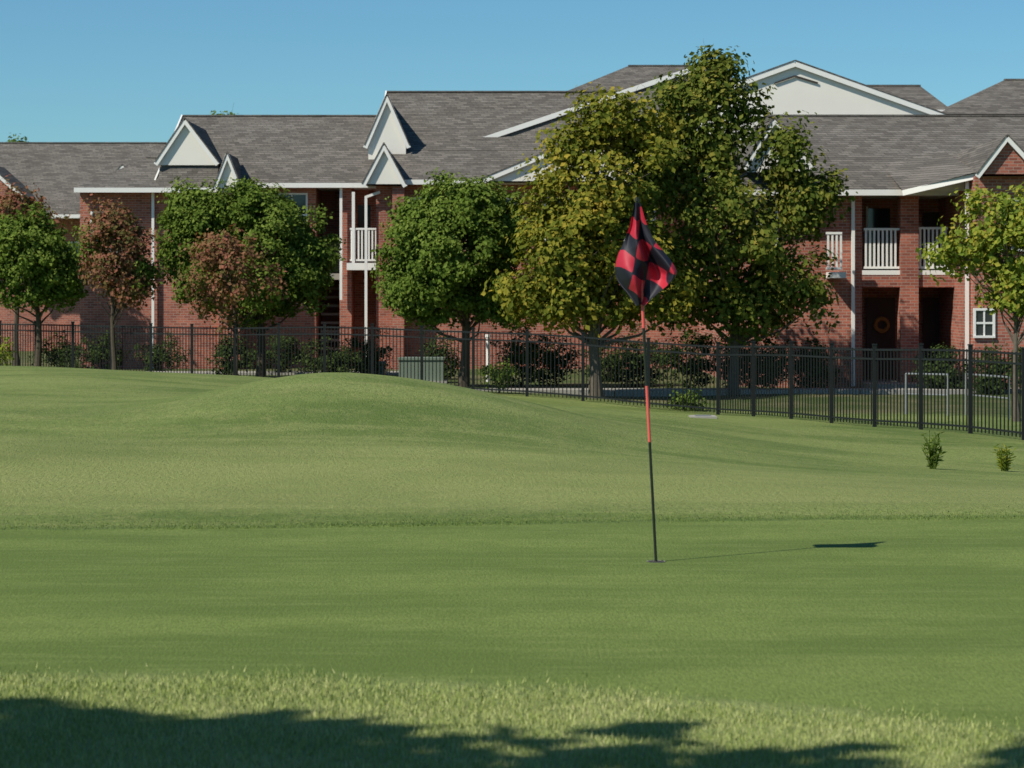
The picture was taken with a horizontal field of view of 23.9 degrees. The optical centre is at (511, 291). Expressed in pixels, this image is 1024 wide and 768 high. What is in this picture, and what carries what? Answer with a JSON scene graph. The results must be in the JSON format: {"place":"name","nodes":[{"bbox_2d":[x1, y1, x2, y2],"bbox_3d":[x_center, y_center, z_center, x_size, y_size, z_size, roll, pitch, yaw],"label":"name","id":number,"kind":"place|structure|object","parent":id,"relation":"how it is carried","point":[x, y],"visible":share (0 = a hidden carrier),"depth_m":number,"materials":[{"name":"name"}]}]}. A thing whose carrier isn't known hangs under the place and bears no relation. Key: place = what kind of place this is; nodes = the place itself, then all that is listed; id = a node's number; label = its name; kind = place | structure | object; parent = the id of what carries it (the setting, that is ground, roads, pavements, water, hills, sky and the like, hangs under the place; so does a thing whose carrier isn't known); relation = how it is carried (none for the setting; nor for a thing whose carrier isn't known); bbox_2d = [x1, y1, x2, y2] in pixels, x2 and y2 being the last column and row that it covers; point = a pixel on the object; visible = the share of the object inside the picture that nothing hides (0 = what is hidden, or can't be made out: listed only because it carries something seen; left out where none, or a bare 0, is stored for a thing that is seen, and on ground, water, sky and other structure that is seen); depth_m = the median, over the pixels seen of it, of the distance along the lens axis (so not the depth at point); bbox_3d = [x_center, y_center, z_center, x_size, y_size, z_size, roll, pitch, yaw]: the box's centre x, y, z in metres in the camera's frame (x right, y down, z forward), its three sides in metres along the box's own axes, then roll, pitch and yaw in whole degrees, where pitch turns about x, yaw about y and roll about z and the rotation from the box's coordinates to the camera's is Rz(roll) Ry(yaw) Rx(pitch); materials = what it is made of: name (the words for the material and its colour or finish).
{"place":"outdoors","nodes":[
{"label":"outdoors","id":0,"kind":"place"},
{"bbox_2d":[0,351,1023,767],"bbox_3d":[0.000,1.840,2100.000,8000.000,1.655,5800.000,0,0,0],"label":"ground","id":1,"kind":"structure","parent":0,"point":[916,615],"depth_m":14.56,"materials":[{"name":"green plant"}]},
{"bbox_2d":[0,336,16,365],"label":"laurel bush","id":2,"kind":"object","parent":1,"relation":"on","point":[2,355],"visible":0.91,"depth_m":66.00,"materials":[{"name":"green plant"}]},
{"bbox_2d":[7,133,28,141],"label":"elm tree","id":3,"kind":"object","parent":1,"relation":"on","point":[14,140],"visible":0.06,"depth_m":129.79,"materials":[{"name":"green plant"}]},
{"bbox_2d":[0,174,72,365],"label":"red oak tree","id":4,"kind":"object","parent":1,"relation":"on","point":[8,205],"visible":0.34,"depth_m":74.73,"materials":[{"name":"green plant"}]},
{"bbox_2d":[0,219,79,350],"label":"walls","id":5,"kind":"structure","parent":1,"relation":"on","point":[55,317],"depth_m":100.00,"materials":[{"name":"brick"}]},
{"bbox_2d":[0,143,165,213],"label":"roof","id":6,"kind":"structure","parent":5,"relation":"on","point":[56,173],"depth_m":103.63,"materials":[{"name":"grey"}]},
{"bbox_2d":[0,180,15,196],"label":"gable face","id":7,"kind":"object","parent":6,"relation":"attached to","point":[3,188],"depth_m":97.46},
{"bbox_2d":[0,166,123,194],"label":"rake trim","id":8,"kind":"structure","parent":6,"relation":"attached to","point":[2,179],"depth_m":97.34,"materials":[{"name":"white wood"}]},
{"bbox_2d":[0,164,124,194],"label":"rake cap","id":9,"kind":"object","parent":6,"relation":"attached to","point":[23,194],"visible":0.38,"depth_m":97.33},
{"bbox_2d":[51,214,79,217],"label":"fascia","id":10,"kind":"structure","parent":6,"relation":"attached to","point":[71,215],"depth_m":98.48,"materials":[{"name":"white paint"}]},
{"bbox_2d":[0,142,166,142],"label":"ridge cap","id":11,"kind":"object","parent":6,"relation":"on","point":[83,142],"visible":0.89,"depth_m":105.89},
{"bbox_2d":[0,201,92,366],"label":"pear tree","id":12,"kind":"object","parent":1,"relation":"on","point":[38,260],"visible":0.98,"depth_m":67.41,"materials":[{"name":"green plant"}]},
{"bbox_2d":[27,330,81,367],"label":"holly bush","id":13,"kind":"object","parent":1,"relation":"on","point":[58,352],"visible":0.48,"depth_m":75.78,"materials":[{"name":"green plant"}]},
{"bbox_2d":[69,330,132,369],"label":"holly bush","id":14,"kind":"object","parent":1,"relation":"on","point":[98,352],"visible":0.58,"depth_m":73.78,"materials":[{"name":"green plant"}]},
{"bbox_2d":[68,194,169,369],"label":"maple tree","id":15,"kind":"object","parent":1,"relation":"on","point":[129,280],"visible":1,"depth_m":65.65,"materials":[{"name":"brown plant"}]},
{"bbox_2d":[134,332,189,370],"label":"holly bush","id":16,"kind":"object","parent":1,"relation":"on","point":[179,358],"visible":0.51,"depth_m":73.76,"materials":[{"name":"green plant"}]},
{"bbox_2d":[210,109,238,114],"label":"elm tree","id":17,"kind":"object","parent":1,"relation":"on","point":[230,113],"visible":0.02,"depth_m":119.82,"materials":[{"name":"green plant"}]},
{"bbox_2d":[205,327,261,375],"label":"holly bush","id":18,"kind":"object","parent":1,"relation":"on","point":[248,360],"visible":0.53,"depth_m":65.79,"materials":[{"name":"green plant"}]},
{"bbox_2d":[171,222,296,375],"bbox_3d":[-7.278,0.343,63.515,3.279,4.370,2.873,0,0,0],"label":"maple tree","id":19,"kind":"object","parent":1,"relation":"on","point":[231,290],"visible":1,"depth_m":63.12,"materials":[{"name":"brown plant"}]},
{"bbox_2d":[153,174,345,376],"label":"pear tree","id":20,"kind":"object","parent":1,"relation":"on","point":[272,219],"visible":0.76,"depth_m":67.40,"materials":[{"name":"green plant"}]},
{"bbox_2d":[247,335,310,372],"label":"holly bush","id":21,"kind":"object","parent":1,"relation":"on","point":[283,354],"visible":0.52,"depth_m":71.81,"materials":[{"name":"green plant"}]},
{"bbox_2d":[319,287,339,367],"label":"stairs","id":22,"kind":"structure","parent":1,"relation":"on","point":[334,305],"depth_m":79.50,"materials":[{"name":"concrete"}]},
{"bbox_2d":[292,337,369,373],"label":"holly bush","id":23,"kind":"object","parent":1,"relation":"on","point":[337,361],"visible":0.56,"depth_m":66.85,"materials":[{"name":"green plant"}]},
{"bbox_2d":[338,326,392,375],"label":"holly bush","id":24,"kind":"object","parent":1,"relation":"on","point":[355,343],"visible":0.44,"depth_m":68.82,"materials":[{"name":"green plant"}]},
{"bbox_2d":[360,361,388,375],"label":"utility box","id":25,"kind":"object","parent":1,"relation":"on","point":[384,371],"visible":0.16,"depth_m":69.00,"materials":[{"name":"metal"}]},
{"bbox_2d":[80,185,698,368],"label":"walls","id":26,"kind":"structure","parent":1,"relation":"on","point":[351,309],"depth_m":77.00,"materials":[{"name":"brick"}]},
{"bbox_2d":[151,188,379,367],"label":"downspout","id":27,"kind":"object","parent":26,"relation":"attached to","point":[153,244],"visible":0.75,"depth_m":76.81,"materials":[{"name":"white paint"}]},
{"bbox_2d":[316,242,339,271],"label":"balcony railing","id":28,"kind":"object","parent":26,"relation":"attached to","point":[338,270],"visible":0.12,"depth_m":78.13,"materials":[{"name":"metal"}]},
{"bbox_2d":[330,273,339,279],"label":"breezeway floor","id":29,"kind":"structure","parent":26,"relation":"attached to","point":[336,276],"depth_m":78.10,"materials":[{"name":"concrete"}]},
{"bbox_2d":[317,188,375,190],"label":"soffit","id":30,"kind":"structure","parent":26,"relation":"on","point":[329,189],"depth_m":79.26,"materials":[{"name":"white paint"}]},
{"bbox_2d":[347,263,375,270],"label":"balcony floor","id":31,"kind":"structure","parent":26,"relation":"attached to","point":[356,266],"depth_m":76.90,"materials":[{"name":"white paint"}]},
{"bbox_2d":[352,192,354,262],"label":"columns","id":32,"kind":"structure","parent":31,"relation":"on","point":[353,227],"depth_m":76.90,"materials":[{"name":"white paint"}]},
{"bbox_2d":[350,228,375,260],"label":"balcony railing","id":33,"kind":"object","parent":26,"relation":"attached to","point":[362,229],"visible":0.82,"depth_m":76.93,"materials":[{"name":"white metal"}]},
{"bbox_2d":[358,205,370,261],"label":"balcony doors","id":34,"kind":"structure","parent":26,"relation":"attached to","point":[361,216],"depth_m":79.25,"materials":[{"name":"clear glass"}]},
{"bbox_2d":[90,193,655,240],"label":"window frames","id":35,"kind":"structure","parent":26,"relation":"attached to","point":[291,194],"depth_m":77.93,"materials":[{"name":"white"}]},
{"bbox_2d":[92,195,653,250],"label":"window glass","id":36,"kind":"object","parent":35,"relation":"in","point":[300,200],"visible":0.13,"depth_m":77.97,"materials":[{"name":"black glass"}]},
{"bbox_2d":[75,66,731,187],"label":"roof","id":37,"kind":"structure","parent":26,"relation":"on","point":[447,131],"depth_m":80.53,"materials":[{"name":"grey"}]},
{"bbox_2d":[74,91,566,192],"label":"fascia","id":38,"kind":"structure","parent":37,"relation":"attached to","point":[287,185],"depth_m":76.45,"materials":[{"name":"white paint"}]},
{"bbox_2d":[154,93,557,187],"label":"rake cap","id":39,"kind":"object","parent":37,"relation":"attached to","point":[364,144],"visible":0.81,"depth_m":77.13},
{"bbox_2d":[159,103,654,189],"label":"gable face","id":40,"kind":"object","parent":37,"relation":"attached to","point":[185,148],"visible":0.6,"depth_m":77.26},
{"bbox_2d":[146,65,688,157],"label":"ridge cap","id":41,"kind":"object","parent":37,"relation":"on","point":[413,91],"visible":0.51,"depth_m":83.89,"materials":[{"name":"grey"}]},
{"bbox_2d":[154,69,709,190],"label":"rake trim","id":42,"kind":"structure","parent":37,"relation":"attached to","point":[407,145],"depth_m":77.14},
{"bbox_2d":[392,186,404,369],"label":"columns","id":43,"kind":"structure","parent":1,"relation":"on","point":[398,322],"depth_m":76.10,"materials":[{"name":"brick"}]},
{"bbox_2d":[398,357,446,382],"bbox_3d":[-2.446,2.210,65.500,1.400,0.880,1.200,0,0,0],"label":"utility box","id":44,"kind":"object","parent":1,"relation":"on","point":[439,368],"visible":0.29,"depth_m":65.00,"materials":[{"name":"metal"}]},
{"bbox_2d":[417,332,460,378],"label":"holly bush","id":45,"kind":"object","parent":1,"relation":"on","point":[450,362],"visible":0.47,"depth_m":67.80,"materials":[{"name":"green plant"}]},
{"bbox_2d":[370,167,534,386],"bbox_3d":[-1.342,-0.288,61.060,4.475,5.692,4.163,0,0,0],"label":"pear tree","id":46,"kind":"object","parent":1,"relation":"on","point":[437,276],"visible":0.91,"depth_m":60.23,"materials":[{"name":"green plant"}]},
{"bbox_2d":[485,334,490,383],"bbox_3d":[-0.635,1.835,64.000,0.139,1.430,0.139,0,0,-23],"label":"vent pipe","id":47,"kind":"object","parent":1,"relation":"on","point":[486,335],"visible":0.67,"depth_m":63.97,"materials":[{"name":"white paint"}]},
{"bbox_2d":[475,358,520,392],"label":"laurel bush","id":48,"kind":"object","parent":1,"relation":"on","point":[501,374],"visible":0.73,"depth_m":57.80,"materials":[{"name":"green plant"}]},
{"bbox_2d":[0,320,1023,439],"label":"iron fence","id":49,"kind":"object","parent":1,"relation":"on","point":[970,360],"visible":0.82,"depth_m":52.24,"materials":[{"name":"black metal"}]},
{"bbox_2d":[490,324,548,386],"bbox_3d":[0.156,1.573,62.035,1.531,1.944,1.410,0,0,23],"label":"holly bush","id":50,"kind":"object","parent":1,"relation":"on","point":[521,356],"visible":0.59,"depth_m":61.85,"materials":[{"name":"green plant"}]},
{"bbox_2d":[533,330,587,385],"bbox_3d":[1.121,1.780,64.105,1.519,1.632,1.694,0,0,-38],"label":"holly bush","id":51,"kind":"object","parent":1,"relation":"on","point":[556,362],"visible":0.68,"depth_m":63.86,"materials":[{"name":"green plant"}]},
{"bbox_2d":[480,82,724,398],"bbox_3d":[2.110,-1.195,57.068,4.845,7.615,4.348,0,0,30],"label":"sycamore tree","id":52,"kind":"object","parent":1,"relation":"on","point":[573,278],"visible":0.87,"depth_m":56.40,"materials":[{"name":"green plant"}]},
{"bbox_2d":[580,338,636,381],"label":"holly bush","id":53,"kind":"object","parent":1,"relation":"on","point":[606,364],"visible":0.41,"depth_m":65.61,"materials":[{"name":"green plant"}]},
{"bbox_2d":[609,323,672,386],"bbox_3d":[3.360,1.638,63.069,1.741,1.870,1.540,0,0,-22],"label":"holly bush","id":54,"kind":"object","parent":1,"relation":"on","point":[639,363],"visible":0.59,"depth_m":62.82,"materials":[{"name":"green plant"}]},
{"bbox_2d":[615,197,676,560],"bbox_3d":[0.791,0.557,14.312,0.372,2.241,0.153,0,0,5],"label":"golf flag","id":55,"kind":"object","parent":1,"relation":"on","point":[645,271],"visible":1,"depth_m":14.31,"materials":[{"name":"fabric"}]},
{"bbox_2d":[647,560,664,562],"bbox_3d":[0.853,1.599,14.330,0.112,0.009,0.112,0,0,0],"label":"golf hole","id":56,"kind":"object","parent":1,"relation":"on","point":[657,561],"visible":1,"depth_m":14.32,"materials":[{"name":"plastic"}]},
{"bbox_2d":[642,325,715,387],"bbox_3d":[4.234,1.737,61.077,1.960,1.818,1.913,0,0,0],"label":"holly bush","id":57,"kind":"object","parent":1,"relation":"on","point":[702,339],"visible":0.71,"depth_m":60.93,"materials":[{"name":"green plant"}]},
{"bbox_2d":[664,384,709,411],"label":"laurel bush","id":58,"kind":"object","parent":1,"relation":"on","point":[688,400],"visible":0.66,"depth_m":53.35,"materials":[{"name":"green plant"}]},
{"bbox_2d":[689,415,716,418],"bbox_3d":[3.653,2.429,46.300,0.500,0.145,0.600,0,0,0],"label":"concrete pad","id":59,"kind":"object","parent":1,"relation":"on","point":[704,416],"visible":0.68,"depth_m":46.07,"materials":[{"name":"concrete"}]},
{"bbox_2d":[704,333,760,387],"bbox_3d":[5.723,1.800,61.560,1.581,1.601,1.699,0,0,25],"label":"holly bush","id":60,"kind":"object","parent":1,"relation":"on","point":[722,341],"visible":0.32,"depth_m":61.15,"materials":[{"name":"green plant"}]},
{"bbox_2d":[635,40,857,394],"bbox_3d":[5.266,-1.825,59.040,5.274,8.762,5.001,0,0,-44],"label":"sycamore tree","id":61,"kind":"object","parent":1,"relation":"on","point":[764,291],"visible":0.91,"depth_m":58.40,"materials":[{"name":"green plant"}]},
{"bbox_2d":[741,334,796,388],"bbox_3d":[6.344,1.819,60.076,1.478,1.563,1.504,0,0,-23],"label":"holly bush","id":62,"kind":"object","parent":1,"relation":"on","point":[768,341],"visible":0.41,"depth_m":59.72,"materials":[{"name":"green plant"}]},
{"bbox_2d":[778,331,839,387],"bbox_3d":[7.465,1.808,61.059,1.628,1.660,1.561,0,0,40],"label":"holly bush","id":63,"kind":"object","parent":1,"relation":"on","point":[813,341],"visible":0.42,"depth_m":60.79,"materials":[{"name":"green plant"}]},
{"bbox_2d":[699,176,1023,387],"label":"walls","id":64,"kind":"structure","parent":1,"relation":"on","point":[952,316],"depth_m":63.00,"materials":[{"name":"brick"}]},
{"bbox_2d":[658,67,963,190],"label":"gable face","id":65,"kind":"object","parent":64,"relation":"attached to","point":[823,96],"visible":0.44,"depth_m":71.06},
{"bbox_2d":[775,75,817,83],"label":"gable vent","id":66,"kind":"object","parent":65,"relation":"attached to","point":[797,77],"visible":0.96,"depth_m":71.00,"materials":[{"name":"white wood"}]},
{"bbox_2d":[826,272,845,277],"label":"balcony floor","id":67,"kind":"structure","parent":64,"relation":"attached to","point":[838,275],"depth_m":62.20,"materials":[{"name":"white paint"}]},
{"bbox_2d":[866,206,867,265],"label":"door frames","id":68,"kind":"structure","parent":64,"relation":"attached to","point":[867,230],"depth_m":65.30,"materials":[{"name":"white paint"}]},
{"bbox_2d":[868,208,889,265],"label":"balcony doors","id":69,"kind":"structure","parent":64,"relation":"attached to","point":[878,217],"depth_m":65.33,"materials":[{"name":"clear glass"}]},
{"bbox_2d":[749,198,1022,337],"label":"window frames","id":70,"kind":"structure","parent":64,"relation":"attached to","point":[983,323],"depth_m":60.15,"materials":[{"name":"white wood"}]},
{"bbox_2d":[747,200,1017,334],"bbox_3d":[9.494,-0.657,61.465,7.527,3.477,0.639,0,0,24],"label":"window glass","id":71,"kind":"object","parent":70,"relation":"in","point":[988,327],"visible":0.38,"depth_m":60.19,"materials":[{"name":"black glass"}]},
{"bbox_2d":[826,227,947,269],"bbox_3d":[9.668,-1.134,62.893,3.368,1.118,0.614,0,0,-15],"label":"balcony railing","id":72,"kind":"object","parent":64,"relation":"attached to","point":[878,266],"visible":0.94,"depth_m":63.03,"materials":[{"name":"white wood"}]},
{"bbox_2d":[866,298,938,378],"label":"front door","id":73,"kind":"structure","parent":64,"relation":"attached to","point":[879,307],"depth_m":65.30,"materials":[{"name":"paint"}]},
{"bbox_2d":[873,316,889,332],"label":"wreath","id":74,"kind":"object","parent":73,"relation":"attached to","point":[879,330],"visible":1,"depth_m":65.18,"materials":[{"name":"brown plant"}]},
{"bbox_2d":[862,114,950,198],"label":"soffit","id":75,"kind":"structure","parent":64,"relation":"on","point":[895,197],"depth_m":64.28,"materials":[{"name":"white paint"}]},
{"bbox_2d":[712,62,1023,200],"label":"roof","id":76,"kind":"structure","parent":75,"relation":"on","point":[888,152],"depth_m":67.50,"materials":[{"name":"grey"}]},
{"bbox_2d":[657,62,1023,177],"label":"rake trim","id":77,"kind":"structure","parent":76,"relation":"attached to","point":[1017,149],"depth_m":70.94,"materials":[{"name":"white wood"}]},
{"bbox_2d":[657,60,1023,173],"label":"rake cap","id":78,"kind":"object","parent":76,"relation":"attached to","point":[995,149],"visible":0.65,"depth_m":70.93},
{"bbox_2d":[746,110,958,195],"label":"fascia","id":79,"kind":"structure","parent":76,"relation":"attached to","point":[890,193],"depth_m":62.38,"materials":[{"name":"white paint"}]},
{"bbox_2d":[767,79,1023,115],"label":"ridge cap","id":80,"kind":"object","parent":76,"relation":"on","point":[905,115],"visible":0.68,"depth_m":69.89,"materials":[{"name":"grey"}]},
{"bbox_2d":[982,142,1023,175],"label":"gable face","id":81,"kind":"object","parent":76,"relation":"attached to","point":[1008,160],"visible":1,"depth_m":59.86},
{"bbox_2d":[862,275,953,286],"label":"balcony beam","id":82,"kind":"structure","parent":64,"relation":"attached to","point":[883,281],"depth_m":62.99,"materials":[{"name":"brick"}]},
{"bbox_2d":[862,270,954,274],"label":"balcony beam","id":83,"kind":"structure","parent":64,"relation":"attached to","point":[891,272],"depth_m":62.98,"materials":[{"name":"white wood"}]},
{"bbox_2d":[851,176,968,385],"bbox_3d":[10.294,-0.270,62.020,3.439,5.440,0.558,0,0,39],"label":"downspout","id":84,"kind":"object","parent":64,"relation":"attached to","point":[853,283],"visible":0.74,"depth_m":62.86,"materials":[{"name":"white paint"}]},
{"bbox_2d":[922,212,938,265],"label":"balcony doors","id":85,"kind":"structure","parent":64,"relation":"attached to","point":[929,219],"depth_m":65.33,"materials":[{"name":"paint"}]},
{"bbox_2d":[902,173,974,195],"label":"porch fascia","id":86,"kind":"structure","parent":64,"relation":"attached to","point":[938,184],"depth_m":60.94,"materials":[{"name":"white paint"}]},
{"bbox_2d":[863,379,929,387],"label":"porch slab","id":87,"kind":"structure","parent":1,"relation":"on","point":[891,384],"depth_m":62.10,"materials":[{"name":"concrete"}]},
{"bbox_2d":[897,196,918,381],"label":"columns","id":88,"kind":"structure","parent":87,"relation":"on","point":[908,265],"depth_m":62.90,"materials":[{"name":"brick"}]},
{"bbox_2d":[905,373,947,415],"bbox_3d":[8.663,2.181,50.500,0.044,0.989,1.267,0,0,-35],"label":"handrail","id":89,"kind":"object","parent":1,"relation":"on","point":[923,394],"visible":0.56,"depth_m":50.72,"materials":[{"name":"metal"}]},
{"bbox_2d":[921,427,945,468],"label":"weed plant","id":90,"kind":"object","parent":1,"relation":"on","point":[932,455],"visible":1,"depth_m":28.98,"materials":[{"name":"green plant"}]},
{"bbox_2d":[909,340,979,388],"bbox_3d":[10.705,2.023,59.984,1.744,1.666,1.493,0,0,16],"label":"holly bush","id":91,"kind":"object","parent":1,"relation":"on","point":[950,372],"visible":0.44,"depth_m":59.70,"materials":[{"name":"green plant"}]},
{"bbox_2d":[915,182,1023,421],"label":"sweetgum tree","id":92,"kind":"object","parent":1,"relation":"on","point":[976,248],"visible":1,"depth_m":47.77,"materials":[{"name":"green plant"}]},
{"bbox_2d":[961,338,1010,394],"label":"holly bush","id":93,"kind":"object","parent":1,"relation":"on","point":[1002,373],"visible":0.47,"depth_m":58.70,"materials":[{"name":"green plant"}]},
{"bbox_2d":[965,373,1009,419],"bbox_3d":[9.678,2.168,49.250,0.044,0.986,1.650,0,0,-21],"label":"handrail","id":94,"kind":"object","parent":1,"relation":"on","point":[990,396],"visible":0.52,"depth_m":48.98,"materials":[{"name":"metal"}]},
{"bbox_2d":[992,443,1016,471],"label":"weed plant","id":95,"kind":"object","parent":1,"relation":"on","point":[1004,461],"visible":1,"depth_m":29.97,"materials":[{"name":"green plant"}]},
{"bbox_2d":[1001,346,1020,392],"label":"holly bush","id":96,"kind":"object","parent":1,"relation":"on","point":[1010,366],"visible":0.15,"depth_m":57.96,"materials":[{"name":"green plant"}]},
{"bbox_2d":[0,661,1023,767],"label":"grass","id":97,"kind":"structure","parent":0,"point":[318,742],"depth_m":8.80,"materials":[{"name":"green plant"}]},
{"bbox_2d":[0,486,1023,530],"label":"fringe grass","id":98,"kind":"structure","parent":0,"point":[547,521],"depth_m":17.05,"materials":[{"name":"green plant"}]},
{"bbox_2d":[0,0,1023,141],"label":"sky","id":99,"kind":"structure","parent":0,"point":[71,70],"materials":[{"name":"blue"}]},
{"bbox_2d":[148,371,1018,396],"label":"sidewalk","id":100,"kind":"structure","parent":0,"point":[613,390],"depth_m":59.00,"materials":[{"name":"concrete"}]}
]}

